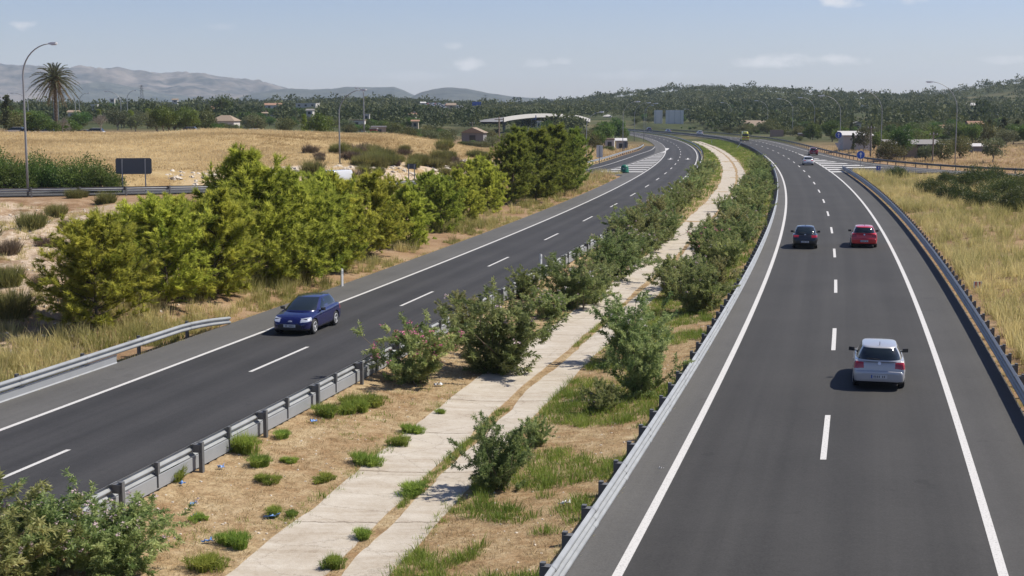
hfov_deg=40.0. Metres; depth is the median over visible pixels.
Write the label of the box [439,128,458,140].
olive tree
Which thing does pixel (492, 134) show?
scrub tree
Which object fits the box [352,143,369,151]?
broom shrub
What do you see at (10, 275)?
broom shrub
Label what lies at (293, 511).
weed clump
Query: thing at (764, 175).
oleander shrub
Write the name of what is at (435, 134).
olive tree
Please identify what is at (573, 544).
guardrail
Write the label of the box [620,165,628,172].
gore marker
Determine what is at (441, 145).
broom shrub
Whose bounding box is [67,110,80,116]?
house
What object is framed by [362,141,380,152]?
broom shrub
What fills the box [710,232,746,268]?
oleander shrub
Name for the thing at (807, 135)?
round tree
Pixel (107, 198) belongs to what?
broom shrub
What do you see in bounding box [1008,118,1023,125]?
olive tree
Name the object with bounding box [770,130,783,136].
garden wall
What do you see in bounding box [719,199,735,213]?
oleander shrub
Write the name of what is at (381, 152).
broom shrub
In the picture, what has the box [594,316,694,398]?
oleander shrub
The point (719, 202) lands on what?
oleander shrub
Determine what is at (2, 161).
bush
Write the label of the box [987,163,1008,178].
bush
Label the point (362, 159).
broom shrub
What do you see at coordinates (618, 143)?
house
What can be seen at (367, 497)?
path
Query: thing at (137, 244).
pine tree
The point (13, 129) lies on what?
queued car
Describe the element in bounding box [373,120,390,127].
round tree
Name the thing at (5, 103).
cypress tree
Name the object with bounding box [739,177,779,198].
oleander shrub
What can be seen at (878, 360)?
car
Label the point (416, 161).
broom shrub
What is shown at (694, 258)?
oleander shrub
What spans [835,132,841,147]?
road sign
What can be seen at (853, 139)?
cypress tree
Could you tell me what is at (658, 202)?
oleander shrub
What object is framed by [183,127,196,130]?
queued car
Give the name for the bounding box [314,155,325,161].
broom shrub
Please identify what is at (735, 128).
olive tree
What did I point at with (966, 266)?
tall grass
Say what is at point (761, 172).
oleander shrub
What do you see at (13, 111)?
round tree
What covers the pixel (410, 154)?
broom shrub
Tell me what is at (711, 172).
oleander shrub
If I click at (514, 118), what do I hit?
overpass
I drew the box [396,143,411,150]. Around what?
broom shrub
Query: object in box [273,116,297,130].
scrub tree
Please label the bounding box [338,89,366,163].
street lamp
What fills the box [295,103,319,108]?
house
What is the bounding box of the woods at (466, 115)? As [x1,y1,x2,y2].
[0,96,1023,130]
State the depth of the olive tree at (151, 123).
309.23 m
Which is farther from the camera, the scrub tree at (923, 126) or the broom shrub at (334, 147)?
the scrub tree at (923, 126)
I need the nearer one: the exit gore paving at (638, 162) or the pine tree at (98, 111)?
the exit gore paving at (638, 162)
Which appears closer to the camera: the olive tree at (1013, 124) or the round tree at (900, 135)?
the round tree at (900, 135)
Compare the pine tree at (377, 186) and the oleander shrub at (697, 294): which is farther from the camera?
the pine tree at (377, 186)
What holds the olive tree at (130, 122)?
on the ground at (238, 505)
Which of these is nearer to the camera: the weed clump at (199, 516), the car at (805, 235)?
the weed clump at (199, 516)
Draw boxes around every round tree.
[10,109,23,126]
[22,110,52,124]
[23,113,49,131]
[43,121,61,130]
[59,119,82,131]
[71,110,91,128]
[147,105,173,131]
[156,107,181,130]
[170,118,181,130]
[179,106,199,127]
[184,118,201,126]
[209,94,234,114]
[210,123,223,128]
[255,112,267,121]
[265,107,274,115]
[267,116,275,125]
[302,112,337,132]
[359,124,369,130]
[364,118,372,125]
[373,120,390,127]
[406,117,418,126]
[411,118,424,125]
[539,120,553,132]
[589,129,606,144]
[593,120,617,146]
[609,117,626,137]
[614,129,628,136]
[706,122,714,129]
[802,122,822,139]
[804,132,816,138]
[819,119,841,141]
[831,126,848,137]
[872,132,885,148]
[879,129,890,138]
[883,124,896,132]
[889,124,918,159]
[910,128,935,138]
[924,125,942,136]
[928,121,943,138]
[944,118,962,128]
[950,121,968,138]
[964,122,982,142]
[993,117,1005,128]
[1004,123,1019,143]
[1015,124,1023,139]
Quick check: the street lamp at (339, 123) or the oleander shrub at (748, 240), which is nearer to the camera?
the oleander shrub at (748, 240)
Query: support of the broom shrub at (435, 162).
on the ground at (238, 505)
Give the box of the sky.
[0,0,1023,99]
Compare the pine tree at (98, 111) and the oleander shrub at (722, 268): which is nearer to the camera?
the oleander shrub at (722, 268)
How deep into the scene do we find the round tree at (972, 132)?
327.19 m
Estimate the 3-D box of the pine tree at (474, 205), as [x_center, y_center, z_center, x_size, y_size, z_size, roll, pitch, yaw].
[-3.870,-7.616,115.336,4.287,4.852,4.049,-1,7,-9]
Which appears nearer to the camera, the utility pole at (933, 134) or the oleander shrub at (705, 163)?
the oleander shrub at (705, 163)
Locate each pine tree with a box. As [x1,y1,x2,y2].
[18,205,172,329]
[21,112,32,126]
[94,109,103,124]
[98,211,162,295]
[104,191,226,302]
[124,112,135,129]
[160,191,217,272]
[170,185,279,300]
[190,142,325,284]
[241,164,303,265]
[259,166,351,283]
[291,166,368,273]
[300,114,307,131]
[305,167,385,268]
[348,167,413,255]
[380,181,437,246]
[404,167,450,212]
[417,173,467,232]
[446,166,489,220]
[457,153,499,193]
[470,159,510,212]
[479,131,545,203]
[497,123,537,185]
[506,126,574,200]
[533,121,587,192]
[548,125,595,190]
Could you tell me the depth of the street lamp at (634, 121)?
377.36 m
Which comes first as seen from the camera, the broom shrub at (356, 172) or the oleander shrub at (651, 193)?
the oleander shrub at (651, 193)
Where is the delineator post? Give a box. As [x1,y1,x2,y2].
[340,269,343,285]
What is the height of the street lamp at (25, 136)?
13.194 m
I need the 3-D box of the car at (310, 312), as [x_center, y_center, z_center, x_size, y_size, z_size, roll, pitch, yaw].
[-8.629,0.989,59.305,2.000,1.554,3.944,2,7,13]
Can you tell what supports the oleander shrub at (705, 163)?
on the ground at (238, 505)
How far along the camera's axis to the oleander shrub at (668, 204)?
123.05 m
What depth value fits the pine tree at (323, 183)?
77.66 m
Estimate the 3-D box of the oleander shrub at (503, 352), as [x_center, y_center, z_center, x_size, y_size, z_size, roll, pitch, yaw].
[-0.193,1.333,52.134,4.785,3.750,5.609,2,8,16]
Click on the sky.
(551, 49)
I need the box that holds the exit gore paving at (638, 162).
[601,154,652,175]
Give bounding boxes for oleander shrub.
[0,467,149,575]
[0,471,86,575]
[13,480,199,575]
[350,308,468,385]
[377,332,399,347]
[429,276,572,375]
[433,289,488,328]
[446,409,536,490]
[504,263,551,298]
[518,413,558,446]
[519,285,582,318]
[532,246,619,309]
[571,225,658,281]
[579,257,624,293]
[579,269,618,304]
[579,376,630,411]
[585,289,677,359]
[590,223,665,263]
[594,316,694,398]
[597,203,647,236]
[603,206,692,250]
[626,207,682,243]
[628,194,688,216]
[634,192,676,211]
[642,252,718,300]
[646,247,716,282]
[649,205,683,240]
[655,186,691,212]
[656,182,694,204]
[656,194,676,213]
[658,179,704,202]
[665,253,743,313]
[670,179,695,190]
[671,173,707,192]
[682,171,709,188]
[686,163,713,180]
[686,220,743,260]
[688,169,712,185]
[689,207,761,236]
[692,160,715,171]
[694,255,742,285]
[696,218,724,241]
[696,228,753,259]
[701,206,767,239]
[703,167,715,177]
[706,159,719,173]
[707,212,759,252]
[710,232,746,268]
[711,193,731,211]
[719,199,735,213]
[720,222,758,248]
[725,189,739,202]
[728,190,777,220]
[729,179,769,203]
[732,203,764,230]
[735,182,773,204]
[736,177,753,186]
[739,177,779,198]
[744,169,772,186]
[746,156,768,168]
[747,152,763,163]
[749,158,776,171]
[750,168,771,184]
[756,177,777,194]
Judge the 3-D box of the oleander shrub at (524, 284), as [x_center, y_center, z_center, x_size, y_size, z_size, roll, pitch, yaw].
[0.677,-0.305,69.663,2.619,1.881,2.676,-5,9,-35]
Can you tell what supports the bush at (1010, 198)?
on the ground at (238, 505)
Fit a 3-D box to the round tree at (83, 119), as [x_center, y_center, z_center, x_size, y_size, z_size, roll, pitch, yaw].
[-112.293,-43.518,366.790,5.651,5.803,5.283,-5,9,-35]
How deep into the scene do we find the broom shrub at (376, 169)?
159.28 m
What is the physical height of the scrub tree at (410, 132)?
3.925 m
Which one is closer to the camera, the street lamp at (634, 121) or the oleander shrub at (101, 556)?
the oleander shrub at (101, 556)
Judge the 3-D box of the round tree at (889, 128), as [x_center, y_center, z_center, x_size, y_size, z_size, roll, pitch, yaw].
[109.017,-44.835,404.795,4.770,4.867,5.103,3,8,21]
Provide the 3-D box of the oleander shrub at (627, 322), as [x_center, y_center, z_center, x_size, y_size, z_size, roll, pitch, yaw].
[4.688,1.417,53.519,3.691,3.097,3.073,6,9,39]
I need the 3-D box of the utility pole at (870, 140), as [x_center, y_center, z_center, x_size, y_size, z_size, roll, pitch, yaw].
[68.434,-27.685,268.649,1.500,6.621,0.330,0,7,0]
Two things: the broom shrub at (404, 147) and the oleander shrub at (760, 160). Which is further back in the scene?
the oleander shrub at (760, 160)
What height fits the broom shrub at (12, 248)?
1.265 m
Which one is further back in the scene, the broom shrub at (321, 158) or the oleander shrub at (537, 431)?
the broom shrub at (321, 158)
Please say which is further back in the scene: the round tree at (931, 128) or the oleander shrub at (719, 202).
the round tree at (931, 128)
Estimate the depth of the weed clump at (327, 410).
43.03 m
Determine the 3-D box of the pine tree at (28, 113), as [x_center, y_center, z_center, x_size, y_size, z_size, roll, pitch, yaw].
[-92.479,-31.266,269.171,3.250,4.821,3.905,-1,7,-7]
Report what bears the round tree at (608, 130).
on the ground at (238, 505)
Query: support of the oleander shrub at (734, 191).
on the ground at (238, 505)
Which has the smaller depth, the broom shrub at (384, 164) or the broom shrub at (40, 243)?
the broom shrub at (40, 243)
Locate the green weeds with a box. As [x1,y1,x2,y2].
[142,139,774,575]
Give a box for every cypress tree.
[0,95,14,129]
[849,121,853,130]
[850,133,855,149]
[999,117,1007,141]
[1014,118,1020,141]
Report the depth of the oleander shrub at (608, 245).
79.51 m
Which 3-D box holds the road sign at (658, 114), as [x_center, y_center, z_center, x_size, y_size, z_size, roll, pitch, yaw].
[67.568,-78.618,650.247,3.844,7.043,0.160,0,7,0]
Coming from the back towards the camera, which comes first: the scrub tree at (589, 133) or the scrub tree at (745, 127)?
the scrub tree at (745, 127)
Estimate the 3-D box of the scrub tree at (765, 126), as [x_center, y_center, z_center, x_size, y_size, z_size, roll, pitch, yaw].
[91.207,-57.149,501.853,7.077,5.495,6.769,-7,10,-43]
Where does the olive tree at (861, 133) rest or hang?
on the ground at (238, 505)
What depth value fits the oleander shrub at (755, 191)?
132.91 m
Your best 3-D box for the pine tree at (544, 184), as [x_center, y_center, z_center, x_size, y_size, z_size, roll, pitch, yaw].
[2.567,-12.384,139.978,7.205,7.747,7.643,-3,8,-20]
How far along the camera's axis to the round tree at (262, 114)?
461.47 m
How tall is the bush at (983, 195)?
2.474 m
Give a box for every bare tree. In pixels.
[57,118,70,131]
[92,114,107,131]
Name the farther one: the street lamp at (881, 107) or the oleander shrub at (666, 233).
the street lamp at (881, 107)
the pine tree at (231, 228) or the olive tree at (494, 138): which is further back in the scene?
the olive tree at (494, 138)
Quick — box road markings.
[0,134,1008,575]
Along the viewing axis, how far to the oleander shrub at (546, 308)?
64.66 m
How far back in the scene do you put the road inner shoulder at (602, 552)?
38.90 m
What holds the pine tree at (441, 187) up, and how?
on the ground at (238, 505)
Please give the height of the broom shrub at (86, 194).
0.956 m
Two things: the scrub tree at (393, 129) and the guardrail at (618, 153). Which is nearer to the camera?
the guardrail at (618, 153)
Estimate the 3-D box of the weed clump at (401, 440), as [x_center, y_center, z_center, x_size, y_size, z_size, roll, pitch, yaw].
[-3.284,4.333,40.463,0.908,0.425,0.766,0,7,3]
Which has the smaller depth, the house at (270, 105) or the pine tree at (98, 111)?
the pine tree at (98, 111)
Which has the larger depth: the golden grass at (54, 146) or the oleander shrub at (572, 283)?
the golden grass at (54, 146)
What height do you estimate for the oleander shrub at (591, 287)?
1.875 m
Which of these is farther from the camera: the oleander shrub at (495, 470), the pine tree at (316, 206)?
the pine tree at (316, 206)
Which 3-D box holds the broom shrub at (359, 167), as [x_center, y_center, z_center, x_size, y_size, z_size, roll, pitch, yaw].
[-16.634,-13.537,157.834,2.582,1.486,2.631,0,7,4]
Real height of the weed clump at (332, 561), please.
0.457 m
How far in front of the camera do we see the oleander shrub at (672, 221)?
103.23 m
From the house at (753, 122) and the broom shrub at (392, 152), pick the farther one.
the house at (753, 122)
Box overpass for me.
[479,113,589,132]
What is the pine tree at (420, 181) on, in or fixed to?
on the ground at (238, 505)
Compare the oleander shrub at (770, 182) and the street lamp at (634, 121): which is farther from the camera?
the street lamp at (634, 121)
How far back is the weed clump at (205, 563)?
29.40 m
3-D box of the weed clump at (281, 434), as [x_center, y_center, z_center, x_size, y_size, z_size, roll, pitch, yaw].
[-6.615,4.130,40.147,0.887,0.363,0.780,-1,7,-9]
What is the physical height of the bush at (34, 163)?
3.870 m
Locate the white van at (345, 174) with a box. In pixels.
[326,170,352,179]
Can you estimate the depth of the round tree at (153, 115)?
264.80 m
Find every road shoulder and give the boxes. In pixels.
[0,134,664,428]
[640,129,1023,575]
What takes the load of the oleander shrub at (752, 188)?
on the ground at (238, 505)
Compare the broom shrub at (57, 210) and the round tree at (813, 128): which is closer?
the broom shrub at (57, 210)
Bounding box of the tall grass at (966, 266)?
[0,166,1023,563]
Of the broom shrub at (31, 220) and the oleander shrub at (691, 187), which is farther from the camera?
the oleander shrub at (691, 187)
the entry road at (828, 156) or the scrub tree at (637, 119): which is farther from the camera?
the scrub tree at (637, 119)
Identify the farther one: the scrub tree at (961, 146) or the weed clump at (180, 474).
the scrub tree at (961, 146)
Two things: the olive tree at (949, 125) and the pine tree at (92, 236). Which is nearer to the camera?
the pine tree at (92, 236)
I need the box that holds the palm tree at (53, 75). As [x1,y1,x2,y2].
[26,62,82,131]
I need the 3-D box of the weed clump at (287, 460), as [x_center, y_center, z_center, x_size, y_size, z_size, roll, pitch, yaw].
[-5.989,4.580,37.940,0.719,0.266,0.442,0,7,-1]
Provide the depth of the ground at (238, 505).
45.52 m
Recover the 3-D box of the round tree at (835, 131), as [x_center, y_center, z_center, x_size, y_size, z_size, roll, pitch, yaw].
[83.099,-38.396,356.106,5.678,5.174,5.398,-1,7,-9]
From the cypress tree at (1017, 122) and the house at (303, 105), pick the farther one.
the house at (303, 105)
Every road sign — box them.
[115,158,151,192]
[407,164,415,183]
[472,102,480,105]
[596,145,602,163]
[623,141,627,147]
[654,110,662,123]
[666,110,683,123]
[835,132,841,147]
[857,151,864,166]
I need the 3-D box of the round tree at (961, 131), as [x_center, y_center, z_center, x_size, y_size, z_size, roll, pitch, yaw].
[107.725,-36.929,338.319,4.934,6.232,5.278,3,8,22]
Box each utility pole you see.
[495,116,503,143]
[869,125,874,156]
[929,132,937,161]
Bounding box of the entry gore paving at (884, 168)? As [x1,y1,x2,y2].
[817,157,954,172]
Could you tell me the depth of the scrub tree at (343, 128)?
385.49 m
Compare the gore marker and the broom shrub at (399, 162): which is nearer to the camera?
the broom shrub at (399, 162)
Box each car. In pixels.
[6,127,23,131]
[87,128,104,131]
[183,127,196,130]
[274,290,340,333]
[791,224,819,247]
[802,156,813,164]
[808,148,817,154]
[848,224,878,246]
[849,338,907,386]
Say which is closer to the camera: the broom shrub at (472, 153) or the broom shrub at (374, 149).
the broom shrub at (374, 149)
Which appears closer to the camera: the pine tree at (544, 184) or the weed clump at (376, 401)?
the weed clump at (376, 401)
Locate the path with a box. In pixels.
[226,141,735,575]
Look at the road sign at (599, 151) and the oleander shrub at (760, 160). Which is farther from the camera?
the road sign at (599, 151)
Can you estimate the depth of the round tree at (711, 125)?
567.76 m
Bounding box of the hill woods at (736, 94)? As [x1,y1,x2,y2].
[0,73,1023,112]
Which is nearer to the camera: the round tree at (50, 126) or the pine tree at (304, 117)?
the round tree at (50, 126)
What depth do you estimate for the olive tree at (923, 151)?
248.58 m
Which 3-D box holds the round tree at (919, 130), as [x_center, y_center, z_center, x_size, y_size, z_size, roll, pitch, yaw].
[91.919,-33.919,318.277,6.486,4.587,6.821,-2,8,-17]
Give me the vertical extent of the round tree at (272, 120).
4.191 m
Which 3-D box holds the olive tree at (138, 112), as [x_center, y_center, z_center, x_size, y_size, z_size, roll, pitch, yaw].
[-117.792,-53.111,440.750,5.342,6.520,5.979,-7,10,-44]
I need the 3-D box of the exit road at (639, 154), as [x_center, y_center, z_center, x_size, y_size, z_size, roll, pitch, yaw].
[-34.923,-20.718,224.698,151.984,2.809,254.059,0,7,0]
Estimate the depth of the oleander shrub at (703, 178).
169.93 m
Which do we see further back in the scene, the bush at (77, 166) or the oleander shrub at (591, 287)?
the bush at (77, 166)
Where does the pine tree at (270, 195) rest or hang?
on the ground at (238, 505)
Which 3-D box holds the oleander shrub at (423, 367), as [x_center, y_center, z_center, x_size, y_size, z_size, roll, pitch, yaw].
[-3.515,2.069,48.786,3.633,2.724,3.868,-5,9,-36]
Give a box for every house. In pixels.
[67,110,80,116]
[172,99,178,104]
[214,115,240,125]
[264,103,281,115]
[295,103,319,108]
[306,109,314,116]
[348,120,365,131]
[371,126,386,132]
[411,120,419,128]
[446,102,455,108]
[460,127,488,141]
[605,138,614,147]
[615,138,626,149]
[741,120,764,125]
[837,131,873,150]
[853,122,862,128]
[965,121,983,125]
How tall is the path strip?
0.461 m
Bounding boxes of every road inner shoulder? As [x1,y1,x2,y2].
[85,132,701,511]
[565,132,784,575]
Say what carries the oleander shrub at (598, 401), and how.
on the ground at (238, 505)
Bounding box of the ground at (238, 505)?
[0,83,1023,575]
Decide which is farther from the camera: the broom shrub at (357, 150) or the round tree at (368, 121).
the round tree at (368, 121)
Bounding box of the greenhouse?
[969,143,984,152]
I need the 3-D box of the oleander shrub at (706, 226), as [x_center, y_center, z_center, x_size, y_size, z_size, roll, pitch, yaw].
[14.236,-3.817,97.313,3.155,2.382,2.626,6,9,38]
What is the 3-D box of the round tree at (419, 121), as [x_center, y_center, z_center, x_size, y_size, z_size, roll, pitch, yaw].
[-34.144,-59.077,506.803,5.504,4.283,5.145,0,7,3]
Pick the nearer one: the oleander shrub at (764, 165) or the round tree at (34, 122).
the oleander shrub at (764, 165)
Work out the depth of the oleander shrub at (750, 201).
118.80 m
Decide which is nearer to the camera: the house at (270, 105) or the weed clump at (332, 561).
the weed clump at (332, 561)
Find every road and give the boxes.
[0,132,696,520]
[0,146,654,196]
[622,131,997,575]
[754,139,1020,175]
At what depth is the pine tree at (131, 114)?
369.21 m
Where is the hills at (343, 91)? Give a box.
[231,87,413,101]
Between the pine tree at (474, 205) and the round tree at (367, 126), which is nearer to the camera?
the pine tree at (474, 205)
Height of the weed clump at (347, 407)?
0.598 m
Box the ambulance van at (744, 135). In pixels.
[740,131,748,140]
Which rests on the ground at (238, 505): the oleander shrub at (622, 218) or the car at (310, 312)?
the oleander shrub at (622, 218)
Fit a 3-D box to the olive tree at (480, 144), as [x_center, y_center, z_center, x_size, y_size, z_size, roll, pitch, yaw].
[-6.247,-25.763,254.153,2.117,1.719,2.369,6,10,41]
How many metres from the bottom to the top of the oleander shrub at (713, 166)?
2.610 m
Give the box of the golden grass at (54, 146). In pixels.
[0,127,1023,196]
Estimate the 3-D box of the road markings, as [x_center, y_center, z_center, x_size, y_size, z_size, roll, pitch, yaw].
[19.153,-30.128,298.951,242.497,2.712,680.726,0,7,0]
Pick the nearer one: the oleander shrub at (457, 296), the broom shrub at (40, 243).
the oleander shrub at (457, 296)
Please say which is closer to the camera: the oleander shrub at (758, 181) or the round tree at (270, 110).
the oleander shrub at (758, 181)
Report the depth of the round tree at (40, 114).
280.93 m
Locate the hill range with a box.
[407,87,555,107]
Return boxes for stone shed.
[881,139,944,158]
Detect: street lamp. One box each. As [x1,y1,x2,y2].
[22,42,57,196]
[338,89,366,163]
[356,88,364,131]
[586,111,603,155]
[634,102,650,140]
[818,95,840,130]
[858,90,881,143]
[926,81,957,163]
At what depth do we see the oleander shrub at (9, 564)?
27.16 m
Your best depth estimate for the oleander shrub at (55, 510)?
28.26 m
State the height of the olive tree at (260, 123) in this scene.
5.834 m
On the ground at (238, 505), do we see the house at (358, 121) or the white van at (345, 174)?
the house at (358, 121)
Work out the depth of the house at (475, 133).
281.61 m
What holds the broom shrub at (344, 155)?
on the ground at (238, 505)
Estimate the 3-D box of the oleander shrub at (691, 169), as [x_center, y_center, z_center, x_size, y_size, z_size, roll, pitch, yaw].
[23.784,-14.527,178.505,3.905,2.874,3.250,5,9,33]
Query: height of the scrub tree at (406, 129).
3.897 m
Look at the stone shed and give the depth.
264.50 m
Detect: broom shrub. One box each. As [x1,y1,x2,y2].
[0,235,25,255]
[0,259,29,287]
[0,281,44,319]
[13,206,53,229]
[27,272,44,285]
[29,234,58,246]
[41,202,68,216]
[62,187,85,198]
[76,189,88,197]
[90,190,118,204]
[297,158,327,174]
[301,144,320,152]
[311,152,324,156]
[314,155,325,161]
[325,140,352,153]
[338,149,355,159]
[346,145,364,154]
[349,152,375,165]
[349,169,363,177]
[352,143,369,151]
[354,162,373,173]
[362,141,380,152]
[366,150,388,159]
[368,153,388,166]
[369,147,391,156]
[370,144,391,151]
[371,166,385,174]
[373,157,390,168]
[377,147,398,155]
[383,152,399,165]
[389,160,401,165]
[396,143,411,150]
[396,154,406,161]
[397,147,412,155]
[405,153,430,165]
[405,157,422,167]
[407,153,430,165]
[408,151,429,165]
[427,154,445,167]
[428,147,450,158]
[433,135,455,147]
[435,143,450,150]
[435,151,452,159]
[437,165,451,175]
[440,157,451,165]
[443,149,457,157]
[446,159,465,169]
[465,148,484,157]
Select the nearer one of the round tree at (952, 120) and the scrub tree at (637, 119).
the round tree at (952, 120)
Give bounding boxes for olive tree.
[104,107,131,129]
[125,113,144,131]
[128,108,142,122]
[140,109,171,130]
[228,124,238,128]
[242,112,266,128]
[340,118,354,125]
[421,128,441,138]
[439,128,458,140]
[464,141,472,145]
[473,141,484,146]
[484,135,497,147]
[731,126,741,131]
[854,124,874,151]
[916,144,934,158]
[942,121,968,135]
[981,136,1007,161]
[995,128,1019,143]
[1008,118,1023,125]
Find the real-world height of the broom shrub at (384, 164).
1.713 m
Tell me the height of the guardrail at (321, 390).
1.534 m
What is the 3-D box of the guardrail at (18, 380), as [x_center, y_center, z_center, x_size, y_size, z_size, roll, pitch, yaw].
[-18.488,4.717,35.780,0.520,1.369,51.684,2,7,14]
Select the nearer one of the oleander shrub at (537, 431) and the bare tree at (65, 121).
the oleander shrub at (537, 431)
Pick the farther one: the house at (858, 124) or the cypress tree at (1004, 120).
the house at (858, 124)
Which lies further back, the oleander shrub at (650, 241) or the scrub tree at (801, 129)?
the scrub tree at (801, 129)
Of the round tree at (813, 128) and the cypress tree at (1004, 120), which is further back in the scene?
the round tree at (813, 128)
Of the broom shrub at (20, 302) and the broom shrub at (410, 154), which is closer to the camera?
the broom shrub at (20, 302)
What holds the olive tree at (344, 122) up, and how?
on the ground at (238, 505)
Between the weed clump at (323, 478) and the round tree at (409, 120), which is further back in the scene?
the round tree at (409, 120)
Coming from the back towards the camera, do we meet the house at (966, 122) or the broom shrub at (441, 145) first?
the house at (966, 122)
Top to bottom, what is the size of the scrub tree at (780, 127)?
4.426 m
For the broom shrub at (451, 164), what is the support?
on the ground at (238, 505)
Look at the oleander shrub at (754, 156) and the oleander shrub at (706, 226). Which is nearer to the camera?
the oleander shrub at (706, 226)
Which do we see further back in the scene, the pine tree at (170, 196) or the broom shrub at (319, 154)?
the broom shrub at (319, 154)
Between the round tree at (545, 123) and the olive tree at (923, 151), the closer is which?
the olive tree at (923, 151)
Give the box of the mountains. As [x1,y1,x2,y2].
[0,63,287,101]
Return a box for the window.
[469,135,474,139]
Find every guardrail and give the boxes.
[0,179,449,197]
[0,317,230,402]
[19,130,703,534]
[539,128,777,575]
[559,144,643,169]
[670,129,1023,173]
[842,165,1023,405]
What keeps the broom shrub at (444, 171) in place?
on the ground at (238, 505)
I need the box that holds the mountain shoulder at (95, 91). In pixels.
[51,81,190,103]
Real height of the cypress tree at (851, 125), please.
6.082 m
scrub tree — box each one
[0,110,23,127]
[195,107,217,129]
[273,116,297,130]
[323,115,338,127]
[340,125,353,132]
[344,123,358,132]
[385,121,403,133]
[396,125,417,133]
[399,126,419,136]
[441,130,454,141]
[475,140,487,147]
[485,130,497,137]
[581,129,598,141]
[584,134,602,147]
[631,116,640,122]
[719,125,732,131]
[740,124,756,129]
[759,120,776,133]
[762,117,781,131]
[773,125,790,134]
[791,126,804,135]
[841,121,856,130]
[872,138,909,159]
[873,121,899,130]
[908,130,929,138]
[912,123,934,137]
[925,138,956,160]
[941,121,965,137]
[948,133,973,157]
[970,119,1003,142]
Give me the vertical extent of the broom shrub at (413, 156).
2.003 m
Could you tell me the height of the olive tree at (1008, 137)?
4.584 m
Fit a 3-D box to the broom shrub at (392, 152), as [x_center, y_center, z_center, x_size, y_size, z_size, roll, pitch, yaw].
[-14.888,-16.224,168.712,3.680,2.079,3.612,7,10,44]
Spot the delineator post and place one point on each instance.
(341, 273)
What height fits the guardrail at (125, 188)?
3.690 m
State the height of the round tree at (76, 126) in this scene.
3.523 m
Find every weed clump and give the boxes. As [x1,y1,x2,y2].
[161,462,188,482]
[177,547,233,573]
[187,511,209,523]
[211,523,254,550]
[226,426,263,455]
[244,450,273,467]
[254,471,285,485]
[263,503,284,517]
[268,427,291,439]
[279,455,301,463]
[284,508,298,517]
[308,400,340,418]
[310,468,336,483]
[316,549,347,569]
[331,389,388,408]
[337,394,372,415]
[346,449,385,466]
[351,526,376,540]
[384,432,411,446]
[393,476,429,498]
[398,421,426,434]
[432,408,445,413]
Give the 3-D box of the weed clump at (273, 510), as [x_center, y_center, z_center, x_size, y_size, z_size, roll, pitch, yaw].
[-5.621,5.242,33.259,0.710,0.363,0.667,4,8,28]
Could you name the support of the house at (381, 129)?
on the ground at (238, 505)
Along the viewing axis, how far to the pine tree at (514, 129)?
154.56 m
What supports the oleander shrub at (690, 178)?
on the ground at (238, 505)
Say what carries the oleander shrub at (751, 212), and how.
on the ground at (238, 505)
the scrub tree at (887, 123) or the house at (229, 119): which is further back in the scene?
the scrub tree at (887, 123)
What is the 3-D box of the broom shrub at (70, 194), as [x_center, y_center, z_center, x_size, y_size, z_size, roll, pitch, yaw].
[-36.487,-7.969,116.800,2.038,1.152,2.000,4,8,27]
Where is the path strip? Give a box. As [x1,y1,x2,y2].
[342,141,744,575]
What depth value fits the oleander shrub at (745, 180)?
163.75 m
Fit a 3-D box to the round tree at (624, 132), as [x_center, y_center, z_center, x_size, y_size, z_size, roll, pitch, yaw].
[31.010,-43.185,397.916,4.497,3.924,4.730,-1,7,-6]
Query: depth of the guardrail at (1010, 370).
64.05 m
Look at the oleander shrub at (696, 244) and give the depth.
88.79 m
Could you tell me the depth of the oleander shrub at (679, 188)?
137.69 m
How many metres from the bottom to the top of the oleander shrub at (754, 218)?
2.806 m
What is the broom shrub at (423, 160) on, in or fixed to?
on the ground at (238, 505)
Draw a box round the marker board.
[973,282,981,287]
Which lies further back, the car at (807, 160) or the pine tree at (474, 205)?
the car at (807, 160)
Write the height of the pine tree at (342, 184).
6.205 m
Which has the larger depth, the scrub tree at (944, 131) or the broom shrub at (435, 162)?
the scrub tree at (944, 131)
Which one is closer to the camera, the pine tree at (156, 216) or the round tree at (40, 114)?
the pine tree at (156, 216)
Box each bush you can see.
[0,146,17,183]
[0,154,40,187]
[15,148,66,187]
[30,156,78,191]
[48,151,105,191]
[76,153,128,192]
[887,165,910,177]
[912,176,947,192]
[933,176,976,200]
[936,170,958,182]
[950,163,1000,188]
[959,180,1002,205]
[979,173,1023,196]
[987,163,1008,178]
[988,179,1023,210]
[1012,169,1023,183]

